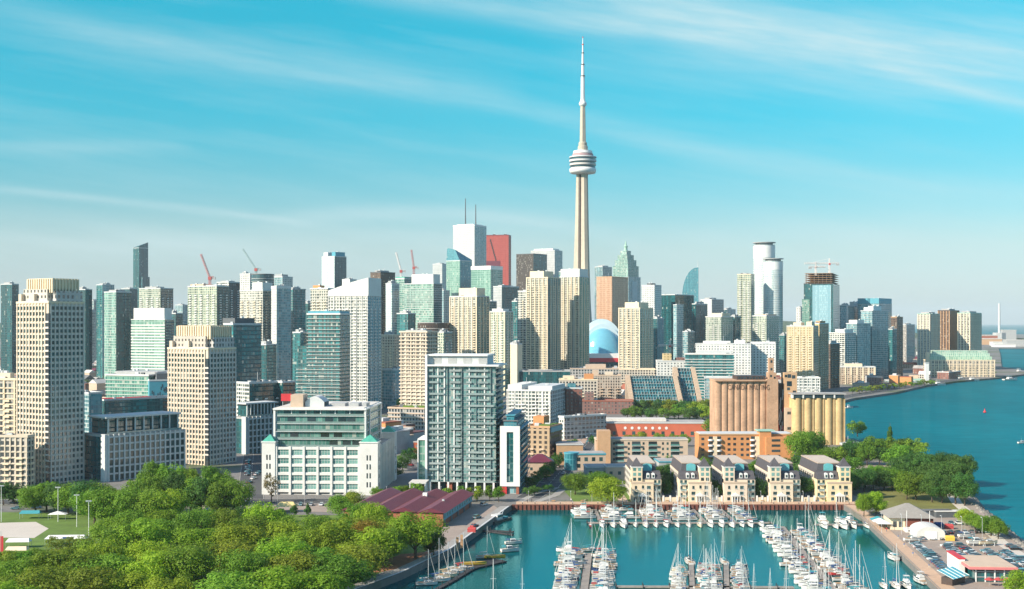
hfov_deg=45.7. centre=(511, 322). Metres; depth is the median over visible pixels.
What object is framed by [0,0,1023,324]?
sky
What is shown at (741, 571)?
sailboat
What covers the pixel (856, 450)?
tree
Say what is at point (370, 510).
tree
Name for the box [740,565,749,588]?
sailboat
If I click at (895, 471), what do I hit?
tree
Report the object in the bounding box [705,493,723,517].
sailboat
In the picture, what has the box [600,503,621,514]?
motorboat
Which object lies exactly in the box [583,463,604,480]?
block
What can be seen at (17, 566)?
tree
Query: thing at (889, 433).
tree
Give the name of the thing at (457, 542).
gangway ramp
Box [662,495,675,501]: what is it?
garden wall
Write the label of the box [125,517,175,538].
tree
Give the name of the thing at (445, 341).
infill tower
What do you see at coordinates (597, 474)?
tree
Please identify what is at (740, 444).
orange flats
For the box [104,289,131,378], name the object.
office slab
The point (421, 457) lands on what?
condo annex
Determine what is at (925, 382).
tree
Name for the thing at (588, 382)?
cream terrace
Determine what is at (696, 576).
sailboat
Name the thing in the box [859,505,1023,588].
pier lot
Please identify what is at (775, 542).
sailboat
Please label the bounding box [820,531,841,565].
sailboat
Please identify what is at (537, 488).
tree
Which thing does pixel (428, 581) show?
sailboat
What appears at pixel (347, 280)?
block
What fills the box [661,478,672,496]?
tree
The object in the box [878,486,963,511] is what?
dry lawn
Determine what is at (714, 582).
motorboat
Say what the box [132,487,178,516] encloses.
tree
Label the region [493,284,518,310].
dark tower
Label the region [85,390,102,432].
turquoise block
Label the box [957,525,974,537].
motorboat
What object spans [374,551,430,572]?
bare earth
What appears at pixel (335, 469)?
window
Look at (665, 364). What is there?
block
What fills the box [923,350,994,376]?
terminal building
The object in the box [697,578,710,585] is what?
motorboat
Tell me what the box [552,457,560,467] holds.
tree
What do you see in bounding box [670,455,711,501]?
waterfront house
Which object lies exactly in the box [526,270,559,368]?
cream condo
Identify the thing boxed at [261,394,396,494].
warehouse lofts
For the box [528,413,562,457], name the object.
brick midrise
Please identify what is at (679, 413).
tree
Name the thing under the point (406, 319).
tower
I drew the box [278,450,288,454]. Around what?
window
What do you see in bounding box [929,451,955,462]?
tree
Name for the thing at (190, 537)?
tree
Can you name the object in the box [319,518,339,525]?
tree
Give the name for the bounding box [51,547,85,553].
tree
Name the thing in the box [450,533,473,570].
sailboat
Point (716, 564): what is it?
sailboat
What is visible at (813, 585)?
motorboat
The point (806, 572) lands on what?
sailboat
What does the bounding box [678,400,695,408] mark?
tree
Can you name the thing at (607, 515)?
motorboat
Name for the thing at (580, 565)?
sailboat
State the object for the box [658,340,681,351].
tower crane
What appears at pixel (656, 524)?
sailboat
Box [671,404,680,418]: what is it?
tree
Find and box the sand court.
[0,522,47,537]
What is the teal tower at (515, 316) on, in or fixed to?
on the city ground at (406, 478)
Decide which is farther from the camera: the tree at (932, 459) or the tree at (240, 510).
the tree at (932, 459)
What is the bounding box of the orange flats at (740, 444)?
[694,429,792,458]
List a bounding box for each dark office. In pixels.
[223,316,261,380]
[661,294,693,359]
[692,301,707,342]
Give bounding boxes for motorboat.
[500,543,518,552]
[504,534,521,544]
[553,552,585,565]
[554,578,576,586]
[555,570,578,580]
[556,540,578,551]
[558,547,582,558]
[558,572,579,577]
[559,552,581,560]
[559,558,579,569]
[571,503,592,512]
[572,505,592,514]
[574,505,589,514]
[574,509,595,518]
[590,577,614,588]
[591,559,616,570]
[591,563,615,573]
[592,563,613,574]
[592,564,614,577]
[592,575,613,583]
[595,545,615,552]
[597,580,607,588]
[599,519,605,527]
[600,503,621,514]
[601,508,625,517]
[602,510,624,520]
[619,507,640,518]
[619,515,627,527]
[640,504,661,509]
[640,506,658,513]
[641,508,663,517]
[646,509,670,520]
[662,519,669,527]
[665,503,688,514]
[670,509,691,517]
[671,577,685,582]
[672,511,692,520]
[693,580,712,588]
[697,575,712,579]
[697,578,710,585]
[698,574,712,582]
[701,505,721,514]
[706,511,727,520]
[706,517,713,527]
[708,578,722,585]
[710,580,722,588]
[717,515,724,526]
[727,504,744,512]
[730,506,747,514]
[730,563,747,570]
[730,568,748,577]
[730,577,746,582]
[732,580,746,584]
[733,576,748,585]
[735,513,751,517]
[738,520,744,526]
[746,513,753,527]
[758,515,764,526]
[760,521,779,530]
[762,523,775,532]
[762,527,789,537]
[765,531,790,541]
[766,529,787,537]
[773,540,797,551]
[777,546,798,556]
[783,548,805,561]
[788,559,808,569]
[788,562,808,566]
[790,523,812,532]
[794,570,826,583]
[794,572,813,576]
[798,532,817,540]
[799,536,823,545]
[799,574,826,586]
[801,577,824,588]
[808,543,831,553]
[811,543,832,555]
[812,549,838,560]
[815,551,840,562]
[817,511,828,523]
[818,557,846,569]
[819,518,828,528]
[833,574,860,586]
[837,516,848,529]
[842,513,857,522]
[849,516,857,528]
[887,546,899,560]
[900,575,911,588]
[913,571,926,584]
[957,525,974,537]
[966,530,985,544]
[1002,377,1016,379]
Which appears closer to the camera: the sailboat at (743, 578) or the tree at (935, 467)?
the sailboat at (743, 578)
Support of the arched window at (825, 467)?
in the waterfront house at (829, 477)
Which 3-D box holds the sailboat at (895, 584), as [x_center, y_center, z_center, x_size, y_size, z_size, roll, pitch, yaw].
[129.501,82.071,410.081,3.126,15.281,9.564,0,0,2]
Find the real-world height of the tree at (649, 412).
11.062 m
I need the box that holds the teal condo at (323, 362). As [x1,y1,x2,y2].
[296,309,350,400]
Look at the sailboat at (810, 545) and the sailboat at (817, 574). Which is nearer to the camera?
the sailboat at (817, 574)
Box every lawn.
[0,512,441,588]
[561,487,630,501]
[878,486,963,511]
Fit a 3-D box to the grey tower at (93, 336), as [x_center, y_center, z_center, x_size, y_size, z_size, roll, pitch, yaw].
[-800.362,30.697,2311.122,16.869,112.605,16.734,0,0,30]
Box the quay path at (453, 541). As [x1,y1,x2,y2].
[346,506,507,588]
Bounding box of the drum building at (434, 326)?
[417,323,449,330]
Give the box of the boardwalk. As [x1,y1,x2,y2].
[516,502,855,503]
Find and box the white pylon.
[924,362,928,383]
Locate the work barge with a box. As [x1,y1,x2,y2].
[491,509,511,523]
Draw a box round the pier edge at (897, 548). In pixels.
[844,504,939,588]
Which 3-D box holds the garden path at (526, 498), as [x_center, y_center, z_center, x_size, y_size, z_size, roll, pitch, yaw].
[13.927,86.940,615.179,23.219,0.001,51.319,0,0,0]
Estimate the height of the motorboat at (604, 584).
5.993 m
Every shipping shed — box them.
[922,509,950,515]
[934,510,971,517]
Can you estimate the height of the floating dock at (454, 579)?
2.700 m
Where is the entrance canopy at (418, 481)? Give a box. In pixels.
[409,479,428,487]
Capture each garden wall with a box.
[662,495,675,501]
[711,495,722,501]
[756,495,768,501]
[801,495,815,501]
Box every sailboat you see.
[416,549,437,584]
[423,539,450,581]
[436,546,457,576]
[443,545,463,573]
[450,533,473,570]
[476,530,494,558]
[490,559,495,588]
[552,549,576,588]
[553,554,575,588]
[555,544,578,575]
[555,546,577,583]
[558,537,580,573]
[559,533,581,567]
[561,520,584,555]
[563,522,582,552]
[580,521,600,551]
[590,559,613,585]
[591,522,616,556]
[592,544,614,581]
[593,533,617,566]
[593,535,614,566]
[593,536,615,561]
[595,530,615,557]
[610,498,616,527]
[615,481,633,510]
[639,484,652,510]
[642,495,649,527]
[653,495,658,526]
[669,545,689,575]
[669,554,685,579]
[670,545,689,572]
[671,562,684,584]
[671,567,685,585]
[672,555,685,570]
[672,563,686,577]
[674,483,691,512]
[674,502,679,526]
[677,489,696,520]
[684,518,694,564]
[695,549,712,577]
[696,503,702,527]
[696,544,713,571]
[696,554,712,574]
[699,482,713,508]
[699,485,718,512]
[703,546,721,573]
[704,489,724,516]
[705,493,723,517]
[707,546,721,566]
[707,553,722,579]
[709,548,722,576]
[719,530,728,564]
[728,492,735,527]
[731,552,748,573]
[731,553,746,574]
[733,490,750,516]
[733,557,746,578]
[733,566,749,588]
[736,488,756,520]
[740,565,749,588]
[768,520,789,543]
[772,516,790,547]
[779,519,809,565]
[782,525,804,560]
[784,561,788,588]
[789,530,815,573]
[793,509,813,534]
[794,506,818,538]
[794,546,818,578]
[802,518,825,548]
[807,520,826,550]
[807,563,811,588]
[810,561,823,588]
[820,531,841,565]
[823,537,849,572]
[828,550,849,575]
[832,507,838,528]
[832,545,854,580]
[836,540,868,588]
[838,548,862,587]
[843,544,871,588]
[857,566,869,588]
[879,552,887,588]
[889,543,900,588]
[903,536,921,540]
[979,538,997,544]
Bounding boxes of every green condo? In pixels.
[705,312,732,342]
[753,314,779,373]
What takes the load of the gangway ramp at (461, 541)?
on the quay path at (453, 541)
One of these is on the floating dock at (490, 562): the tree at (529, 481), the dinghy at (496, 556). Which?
the dinghy at (496, 556)
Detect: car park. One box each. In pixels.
[442,503,496,542]
[849,461,891,486]
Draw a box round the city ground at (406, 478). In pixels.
[0,334,1023,588]
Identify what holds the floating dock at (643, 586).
on the lake water
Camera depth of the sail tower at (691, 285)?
2485.74 m
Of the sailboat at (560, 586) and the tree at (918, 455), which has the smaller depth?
the sailboat at (560, 586)
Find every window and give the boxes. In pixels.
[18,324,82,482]
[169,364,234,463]
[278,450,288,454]
[278,458,288,462]
[278,467,288,471]
[278,475,288,479]
[278,484,288,488]
[291,450,301,454]
[291,458,301,462]
[291,467,301,471]
[291,475,301,479]
[291,484,301,488]
[305,450,315,454]
[305,458,315,462]
[305,467,315,471]
[305,475,315,479]
[305,484,315,488]
[319,450,329,454]
[319,458,329,463]
[319,467,329,471]
[319,475,329,480]
[319,484,329,488]
[333,450,343,454]
[333,458,343,463]
[333,467,343,471]
[333,475,343,480]
[333,484,343,488]
[347,450,357,454]
[347,459,357,463]
[347,467,357,471]
[347,476,357,480]
[347,484,357,488]
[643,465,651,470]
[686,465,695,470]
[735,465,743,470]
[780,465,788,470]
[823,465,832,470]
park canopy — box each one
[5,546,29,550]
[6,538,31,547]
[19,510,41,518]
[45,535,87,538]
[48,511,67,519]
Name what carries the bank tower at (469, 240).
on the city ground at (406, 478)
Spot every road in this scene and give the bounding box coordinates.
[0,498,363,503]
[240,453,262,499]
[382,378,965,414]
[400,465,551,482]
[517,439,593,497]
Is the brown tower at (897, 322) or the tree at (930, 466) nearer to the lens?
the tree at (930, 466)
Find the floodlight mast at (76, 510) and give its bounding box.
[74,494,79,526]
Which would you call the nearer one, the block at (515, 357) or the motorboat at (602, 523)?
the motorboat at (602, 523)
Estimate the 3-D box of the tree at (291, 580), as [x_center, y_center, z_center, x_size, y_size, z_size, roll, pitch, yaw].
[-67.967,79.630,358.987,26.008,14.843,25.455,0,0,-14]
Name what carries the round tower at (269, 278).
on the city ground at (406, 478)
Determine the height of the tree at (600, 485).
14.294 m
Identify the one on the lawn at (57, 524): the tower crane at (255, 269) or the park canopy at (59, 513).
the park canopy at (59, 513)
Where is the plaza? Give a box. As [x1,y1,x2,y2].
[562,438,588,442]
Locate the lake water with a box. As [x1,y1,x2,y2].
[379,325,1023,588]
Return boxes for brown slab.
[370,268,394,333]
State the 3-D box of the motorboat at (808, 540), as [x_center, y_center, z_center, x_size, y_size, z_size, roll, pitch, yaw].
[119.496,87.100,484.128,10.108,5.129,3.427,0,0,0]
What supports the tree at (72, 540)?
on the city ground at (406, 478)
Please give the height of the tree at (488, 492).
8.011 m
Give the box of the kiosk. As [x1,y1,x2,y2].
[937,566,968,585]
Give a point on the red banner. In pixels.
(1, 543)
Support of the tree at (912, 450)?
on the city ground at (406, 478)
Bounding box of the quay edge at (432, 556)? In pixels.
[355,506,508,588]
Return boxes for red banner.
[0,536,2,550]
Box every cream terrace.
[559,373,598,398]
[592,369,621,398]
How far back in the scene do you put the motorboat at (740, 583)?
409.95 m
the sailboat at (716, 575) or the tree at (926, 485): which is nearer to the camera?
the sailboat at (716, 575)
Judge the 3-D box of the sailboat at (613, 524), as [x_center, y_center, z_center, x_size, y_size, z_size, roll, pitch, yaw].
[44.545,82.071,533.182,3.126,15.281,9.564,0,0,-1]
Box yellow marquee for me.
[276,502,297,508]
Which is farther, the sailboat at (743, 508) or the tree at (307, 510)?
the sailboat at (743, 508)
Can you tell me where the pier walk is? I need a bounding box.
[845,505,954,588]
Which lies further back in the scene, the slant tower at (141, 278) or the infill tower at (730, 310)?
the slant tower at (141, 278)
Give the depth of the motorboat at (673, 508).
565.25 m
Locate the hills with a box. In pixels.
[0,321,916,337]
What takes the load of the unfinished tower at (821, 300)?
on the city ground at (406, 478)
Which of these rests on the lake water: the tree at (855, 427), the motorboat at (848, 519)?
the motorboat at (848, 519)
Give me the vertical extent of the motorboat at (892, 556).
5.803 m
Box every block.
[0,370,15,433]
[0,419,34,487]
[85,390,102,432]
[85,411,185,481]
[102,395,167,413]
[105,369,167,397]
[148,371,167,395]
[172,310,182,335]
[236,372,279,415]
[236,401,276,453]
[277,380,295,405]
[342,276,356,284]
[381,331,400,401]
[382,366,400,409]
[387,404,424,429]
[510,340,522,383]
[519,368,570,383]
[555,441,583,464]
[570,364,620,377]
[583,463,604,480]
[603,463,625,480]
[619,360,655,385]
[653,458,671,477]
[656,353,684,375]
[685,350,733,398]
[695,336,731,352]
[704,368,731,400]
[732,339,750,374]
[750,341,775,377]
[797,376,819,391]
[840,363,875,383]
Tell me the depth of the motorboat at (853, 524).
528.77 m
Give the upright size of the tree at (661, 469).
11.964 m
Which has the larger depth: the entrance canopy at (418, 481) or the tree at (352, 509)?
the entrance canopy at (418, 481)
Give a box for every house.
[85,370,95,376]
[85,375,94,381]
[85,381,88,390]
[89,379,105,390]
[92,390,105,396]
[382,417,401,426]
[391,426,409,453]
[396,425,413,433]
[398,420,415,426]
[408,427,424,440]
[410,434,413,447]
[528,454,553,475]
[621,389,624,398]
[625,455,660,501]
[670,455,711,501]
[711,455,754,501]
[754,455,799,501]
[798,455,851,501]
[852,381,869,389]
[865,373,877,381]
[867,377,882,387]
[879,503,936,531]
[889,373,900,383]
[900,376,912,384]
[903,362,913,368]
[913,365,923,373]
[918,371,930,380]
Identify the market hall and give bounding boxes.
[884,378,920,381]
[937,370,960,378]
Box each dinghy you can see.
[462,561,486,564]
[484,554,505,558]
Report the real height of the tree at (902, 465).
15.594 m
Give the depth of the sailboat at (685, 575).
425.34 m
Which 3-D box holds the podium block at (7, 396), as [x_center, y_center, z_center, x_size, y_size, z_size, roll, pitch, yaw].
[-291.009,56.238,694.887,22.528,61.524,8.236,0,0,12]
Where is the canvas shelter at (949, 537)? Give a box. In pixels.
[945,535,954,540]
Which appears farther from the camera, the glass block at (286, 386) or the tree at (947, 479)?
the glass block at (286, 386)
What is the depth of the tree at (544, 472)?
667.76 m
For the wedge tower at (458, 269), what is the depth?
2160.31 m
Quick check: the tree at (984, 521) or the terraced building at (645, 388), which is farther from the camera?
the terraced building at (645, 388)
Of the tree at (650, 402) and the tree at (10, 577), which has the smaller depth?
the tree at (10, 577)
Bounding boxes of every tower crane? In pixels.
[200,254,215,284]
[242,248,260,270]
[395,253,405,276]
[411,250,418,273]
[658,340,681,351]
[804,258,838,274]
[808,262,824,274]
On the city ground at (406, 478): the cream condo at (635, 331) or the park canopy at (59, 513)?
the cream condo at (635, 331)
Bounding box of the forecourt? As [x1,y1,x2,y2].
[189,504,334,511]
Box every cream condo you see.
[449,287,488,352]
[490,308,512,394]
[518,290,525,368]
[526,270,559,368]
[560,268,588,368]
[618,301,652,367]
[737,273,754,342]
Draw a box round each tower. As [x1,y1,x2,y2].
[1,281,18,373]
[16,278,84,483]
[79,286,91,370]
[92,299,95,310]
[92,309,95,363]
[96,282,113,377]
[121,287,136,318]
[131,307,174,369]
[133,243,149,307]
[139,286,172,309]
[167,325,235,465]
[175,302,187,322]
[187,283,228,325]
[216,280,239,317]
[239,281,271,340]
[240,271,254,289]
[251,274,273,286]
[261,340,276,379]
[271,280,290,379]
[274,274,292,286]
[291,282,305,379]
[292,328,307,393]
[305,300,310,331]
[310,284,333,310]
[322,251,345,287]
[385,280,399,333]
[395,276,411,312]
[397,310,415,333]
[399,328,438,404]
[404,273,441,329]
[432,262,445,288]
[437,328,452,352]
[442,289,449,322]
[446,248,471,295]
[453,198,486,265]
[471,266,502,299]
[486,231,510,284]
[489,299,496,352]
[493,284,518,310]
[512,298,517,340]
[516,253,546,290]
[531,248,561,277]
[569,37,596,323]
[595,265,611,318]
[596,273,627,327]
[613,241,640,301]
[641,282,661,317]
[653,315,663,375]
[673,304,683,359]
[682,267,698,302]
[682,329,694,356]
[700,297,723,315]
[724,307,735,315]
[731,314,740,342]
[753,242,775,315]
[763,258,783,334]
[778,372,796,432]
[779,333,786,372]
[787,321,818,376]
[796,306,801,321]
[802,273,839,331]
[815,320,828,389]
[829,339,839,387]
[840,303,849,328]
[848,301,857,322]
[857,298,891,327]
[888,326,896,378]
[891,315,902,375]
[903,323,914,361]
[917,310,939,364]
[938,307,959,349]
[957,311,981,349]
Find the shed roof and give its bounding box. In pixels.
[342,487,474,526]
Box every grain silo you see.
[709,358,777,430]
[788,392,845,444]
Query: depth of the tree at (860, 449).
736.03 m
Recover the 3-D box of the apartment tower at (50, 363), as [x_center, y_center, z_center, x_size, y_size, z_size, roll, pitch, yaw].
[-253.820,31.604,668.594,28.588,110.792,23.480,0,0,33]
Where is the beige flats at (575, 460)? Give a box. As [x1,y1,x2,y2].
[564,451,605,470]
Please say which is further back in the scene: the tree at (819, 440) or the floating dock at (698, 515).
the tree at (819, 440)
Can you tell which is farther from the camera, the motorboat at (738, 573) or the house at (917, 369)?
the house at (917, 369)
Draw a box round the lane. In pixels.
[616,488,627,501]
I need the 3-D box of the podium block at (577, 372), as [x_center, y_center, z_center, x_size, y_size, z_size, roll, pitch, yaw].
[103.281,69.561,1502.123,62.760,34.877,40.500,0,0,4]
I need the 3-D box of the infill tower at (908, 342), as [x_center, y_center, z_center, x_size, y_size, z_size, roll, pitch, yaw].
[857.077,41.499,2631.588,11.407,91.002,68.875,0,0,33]
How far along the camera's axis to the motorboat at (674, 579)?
417.57 m
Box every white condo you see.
[328,278,380,401]
[829,328,855,365]
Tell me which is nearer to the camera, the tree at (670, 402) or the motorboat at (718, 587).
the motorboat at (718, 587)
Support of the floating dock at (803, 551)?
on the lake water
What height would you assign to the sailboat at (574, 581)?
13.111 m
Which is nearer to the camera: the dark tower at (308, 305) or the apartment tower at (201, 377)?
the apartment tower at (201, 377)
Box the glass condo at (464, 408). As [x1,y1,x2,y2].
[425,353,506,490]
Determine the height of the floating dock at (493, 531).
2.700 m
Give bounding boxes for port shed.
[982,335,997,337]
[982,338,1001,344]
[989,341,1002,345]
[991,344,1015,346]
[1001,330,1015,339]
[1003,340,1023,346]
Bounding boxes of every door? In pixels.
[925,531,930,539]
[931,531,936,539]
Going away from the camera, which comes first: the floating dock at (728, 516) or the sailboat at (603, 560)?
the sailboat at (603, 560)
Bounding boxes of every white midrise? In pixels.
[506,377,566,424]
[558,413,606,439]
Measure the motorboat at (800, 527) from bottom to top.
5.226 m
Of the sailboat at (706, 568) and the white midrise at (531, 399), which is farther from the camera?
the white midrise at (531, 399)
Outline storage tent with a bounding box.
[910,522,944,539]
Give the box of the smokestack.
[993,303,1005,340]
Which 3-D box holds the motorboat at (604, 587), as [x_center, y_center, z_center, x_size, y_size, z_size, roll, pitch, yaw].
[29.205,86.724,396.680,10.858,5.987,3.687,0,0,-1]
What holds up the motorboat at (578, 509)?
on the lake water
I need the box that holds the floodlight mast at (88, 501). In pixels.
[86,500,91,535]
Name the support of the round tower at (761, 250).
on the city ground at (406, 478)
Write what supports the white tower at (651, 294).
on the city ground at (406, 478)
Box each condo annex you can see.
[417,435,424,489]
[500,409,529,493]
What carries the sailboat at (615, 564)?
on the lake water
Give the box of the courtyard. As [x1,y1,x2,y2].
[624,482,857,501]
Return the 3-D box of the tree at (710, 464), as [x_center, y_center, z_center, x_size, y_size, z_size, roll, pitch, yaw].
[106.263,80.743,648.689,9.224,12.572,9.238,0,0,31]
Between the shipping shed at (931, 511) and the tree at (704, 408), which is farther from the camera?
the tree at (704, 408)
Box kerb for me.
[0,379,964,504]
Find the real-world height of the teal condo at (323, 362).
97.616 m
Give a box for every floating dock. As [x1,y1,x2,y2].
[432,565,479,588]
[454,557,506,569]
[483,529,513,535]
[489,527,513,532]
[579,553,592,588]
[587,520,772,523]
[593,509,601,521]
[615,582,793,588]
[635,507,646,521]
[688,563,695,588]
[691,507,707,521]
[719,507,737,521]
[723,564,730,588]
[779,526,836,588]
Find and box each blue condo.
[846,319,870,365]
[860,305,888,378]
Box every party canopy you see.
[872,518,887,527]
[876,520,890,523]
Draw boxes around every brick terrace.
[565,383,582,414]
[582,392,632,413]
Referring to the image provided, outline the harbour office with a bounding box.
[946,550,1017,581]
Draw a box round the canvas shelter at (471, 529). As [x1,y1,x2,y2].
[467,527,476,532]
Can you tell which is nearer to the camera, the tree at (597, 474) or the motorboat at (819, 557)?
the motorboat at (819, 557)
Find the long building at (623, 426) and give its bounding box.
[606,417,706,436]
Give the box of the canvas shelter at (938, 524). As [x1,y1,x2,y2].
[934,522,943,527]
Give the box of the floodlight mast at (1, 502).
[0,485,3,521]
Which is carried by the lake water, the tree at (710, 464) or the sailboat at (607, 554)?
the sailboat at (607, 554)
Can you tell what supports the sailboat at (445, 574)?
on the lake water
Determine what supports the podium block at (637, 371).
on the city ground at (406, 478)
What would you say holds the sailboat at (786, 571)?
on the lake water
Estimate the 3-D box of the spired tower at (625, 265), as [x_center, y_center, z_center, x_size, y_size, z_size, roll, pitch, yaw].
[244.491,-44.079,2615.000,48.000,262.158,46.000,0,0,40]
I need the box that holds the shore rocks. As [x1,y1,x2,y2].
[966,494,1023,546]
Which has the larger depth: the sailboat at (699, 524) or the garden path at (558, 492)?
the garden path at (558, 492)
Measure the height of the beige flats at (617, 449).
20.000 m
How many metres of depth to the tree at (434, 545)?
451.92 m
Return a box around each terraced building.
[625,375,684,413]
[672,367,701,401]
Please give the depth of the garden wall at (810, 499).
589.00 m
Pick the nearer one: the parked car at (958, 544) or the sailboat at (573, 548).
the sailboat at (573, 548)
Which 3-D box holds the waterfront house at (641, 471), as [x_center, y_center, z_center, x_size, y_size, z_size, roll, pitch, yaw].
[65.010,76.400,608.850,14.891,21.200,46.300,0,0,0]
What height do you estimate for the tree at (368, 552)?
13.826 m
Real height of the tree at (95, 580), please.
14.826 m
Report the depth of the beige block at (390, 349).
1305.06 m
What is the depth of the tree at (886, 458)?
733.78 m
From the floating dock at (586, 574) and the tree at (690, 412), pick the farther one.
the tree at (690, 412)
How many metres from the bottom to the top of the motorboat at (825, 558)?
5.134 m
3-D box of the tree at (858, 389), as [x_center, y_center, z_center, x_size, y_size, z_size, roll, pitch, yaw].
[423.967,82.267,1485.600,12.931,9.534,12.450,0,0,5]
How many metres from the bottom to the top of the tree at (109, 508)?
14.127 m
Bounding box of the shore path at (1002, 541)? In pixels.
[948,493,1023,554]
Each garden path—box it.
[518,487,558,501]
[535,489,564,501]
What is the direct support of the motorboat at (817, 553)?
on the lake water
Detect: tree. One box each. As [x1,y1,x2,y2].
[0,482,15,504]
[0,550,22,563]
[0,557,45,582]
[0,571,26,586]
[0,579,40,588]
[4,482,25,503]
[10,550,35,560]
[13,564,82,588]
[14,484,47,509]
[20,548,48,561]
[21,547,99,575]
[30,481,58,511]
[42,481,71,510]
[44,536,74,551]
[45,481,77,514]
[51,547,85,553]
[55,536,80,548]
[62,489,82,514]
[62,553,134,581]
[63,565,126,588]
[67,478,112,512]
[67,486,112,523]
[73,521,141,555]
[77,537,127,565]
[82,482,116,496]
[83,489,113,519]
[85,571,152,588]
[87,519,115,537]
[95,492,133,519]
[102,487,146,516]
[102,514,129,528]
[110,517,178,555]
[112,509,145,526]
[119,550,193,584]
[120,476,152,493]
[120,493,152,514]
[123,539,173,570]
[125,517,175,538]
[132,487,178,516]
[135,460,163,484]
[135,474,167,492]
[143,509,178,523]
[143,575,204,588]
[148,488,192,513]
[150,508,182,523]
[151,545,218,583]
[153,463,187,484]
[155,540,221,572]
[161,471,186,509]
[168,527,222,548]
[171,507,216,535]
[177,477,206,511]
[180,506,219,529]
[182,467,201,482]
[183,476,210,509]
[191,570,259,588]
[195,577,263,588]
[200,465,221,485]
[205,481,234,511]
[206,522,269,553]
[206,539,260,571]
[207,468,236,495]
[207,507,242,528]
[212,548,277,582]
[216,513,278,543]
[219,478,255,515]
[234,505,248,518]
[239,565,324,588]
[240,500,285,522]
[252,536,315,567]
[257,519,307,543]
[262,530,319,549]
[263,474,280,501]
[264,549,322,583]
[272,513,299,529]
[290,505,297,514]
[297,571,355,588]
[300,513,329,534]
[300,552,377,585]
[303,503,310,514]
[303,520,357,550]
[304,545,338,569]
[317,516,354,542]
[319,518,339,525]
[325,494,354,517]
[326,538,393,581]
[332,519,355,541]
[336,500,368,518]
[336,525,406,557]
[344,490,364,503]
[347,516,393,529]
[350,518,378,535]
[353,501,393,524]
[369,486,383,494]
[374,526,405,564]
[384,510,449,558]
[397,454,409,468]
[397,462,405,474]
[400,447,416,462]
[400,485,410,490]
[409,482,424,490]
[421,532,446,554]
[442,487,454,492]
[472,486,483,499]
[484,485,492,500]
[492,486,505,501]
[522,487,535,495]
[523,475,538,485]
[529,485,541,494]
[530,471,543,480]
[537,467,551,479]
[539,465,553,478]
[541,485,554,490]
[543,461,556,475]
[551,453,563,463]
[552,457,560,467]
[560,471,588,494]
[582,470,617,482]
[585,476,627,503]
[619,408,631,416]
[628,405,642,416]
[632,431,646,436]
[634,399,649,408]
[636,407,646,416]
[644,407,657,416]
[647,400,653,407]
[650,405,661,416]
[652,399,667,409]
[656,466,669,479]
[657,408,673,417]
[661,399,677,409]
[661,464,670,476]
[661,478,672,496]
[665,471,673,489]
[670,406,686,418]
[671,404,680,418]
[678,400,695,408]
[679,433,690,441]
[680,407,697,419]
[686,401,700,417]
[688,407,705,419]
[697,403,709,417]
[698,398,709,405]
[701,418,709,430]
[708,463,712,480]
[710,480,722,496]
[748,463,754,475]
[755,478,767,496]
[782,429,820,457]
[785,456,799,465]
[793,463,798,470]
[799,475,813,496]
[806,447,825,454]
[809,429,829,453]
[819,446,837,458]
[826,446,848,459]
[837,442,860,463]
[845,455,865,469]
[846,420,866,436]
[846,438,860,450]
[848,446,872,461]
[850,472,857,486]
[850,474,866,490]
[851,467,878,491]
[854,386,862,392]
[855,443,878,464]
[855,492,873,515]
[863,435,883,452]
[866,470,883,490]
[867,464,879,471]
[869,490,888,514]
[871,447,888,464]
[875,469,893,489]
[876,438,889,449]
[877,448,899,464]
[881,436,903,449]
[881,466,902,489]
[884,456,916,471]
[885,443,911,460]
[887,426,892,438]
[892,470,918,499]
[896,436,911,445]
[896,459,918,471]
[898,473,926,499]
[899,444,917,456]
[903,451,922,460]
[904,438,929,452]
[904,456,929,474]
[908,461,942,476]
[909,446,929,454]
[910,452,934,460]
[919,470,942,501]
[920,454,938,462]
[921,379,928,385]
[927,478,950,502]
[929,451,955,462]
[931,465,950,479]
[933,461,968,479]
[939,474,974,503]
[940,455,965,465]
[949,463,974,486]
[949,471,980,505]
[951,454,978,473]
[954,507,973,525]
[960,513,980,528]
[973,515,987,532]
[979,515,1004,535]
[986,518,1009,538]
[999,569,1023,588]
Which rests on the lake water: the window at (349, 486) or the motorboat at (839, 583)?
the motorboat at (839, 583)
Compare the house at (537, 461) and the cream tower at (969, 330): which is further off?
the cream tower at (969, 330)
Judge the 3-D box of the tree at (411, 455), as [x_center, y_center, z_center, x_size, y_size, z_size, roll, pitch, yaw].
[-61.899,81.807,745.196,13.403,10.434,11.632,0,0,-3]
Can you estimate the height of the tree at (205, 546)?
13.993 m
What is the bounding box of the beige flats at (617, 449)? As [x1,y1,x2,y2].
[594,429,687,462]
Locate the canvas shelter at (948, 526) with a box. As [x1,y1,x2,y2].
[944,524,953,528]
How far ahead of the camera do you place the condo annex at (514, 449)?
615.78 m
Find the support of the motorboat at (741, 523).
on the lake water
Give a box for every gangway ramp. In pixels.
[456,537,458,550]
[460,535,462,547]
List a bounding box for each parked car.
[472,514,481,518]
[923,552,936,555]
[942,543,955,547]
[954,542,967,546]
[1004,543,1017,547]
[1009,546,1022,549]
[1011,555,1023,559]
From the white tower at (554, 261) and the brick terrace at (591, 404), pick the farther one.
the white tower at (554, 261)
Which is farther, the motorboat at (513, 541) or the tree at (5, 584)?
the motorboat at (513, 541)
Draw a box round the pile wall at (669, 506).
[512,504,854,509]
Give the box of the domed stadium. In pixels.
[589,319,617,366]
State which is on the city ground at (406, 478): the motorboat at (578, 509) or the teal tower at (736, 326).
the teal tower at (736, 326)
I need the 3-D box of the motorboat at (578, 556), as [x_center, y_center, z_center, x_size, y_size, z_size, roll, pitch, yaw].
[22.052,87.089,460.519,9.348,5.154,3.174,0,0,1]

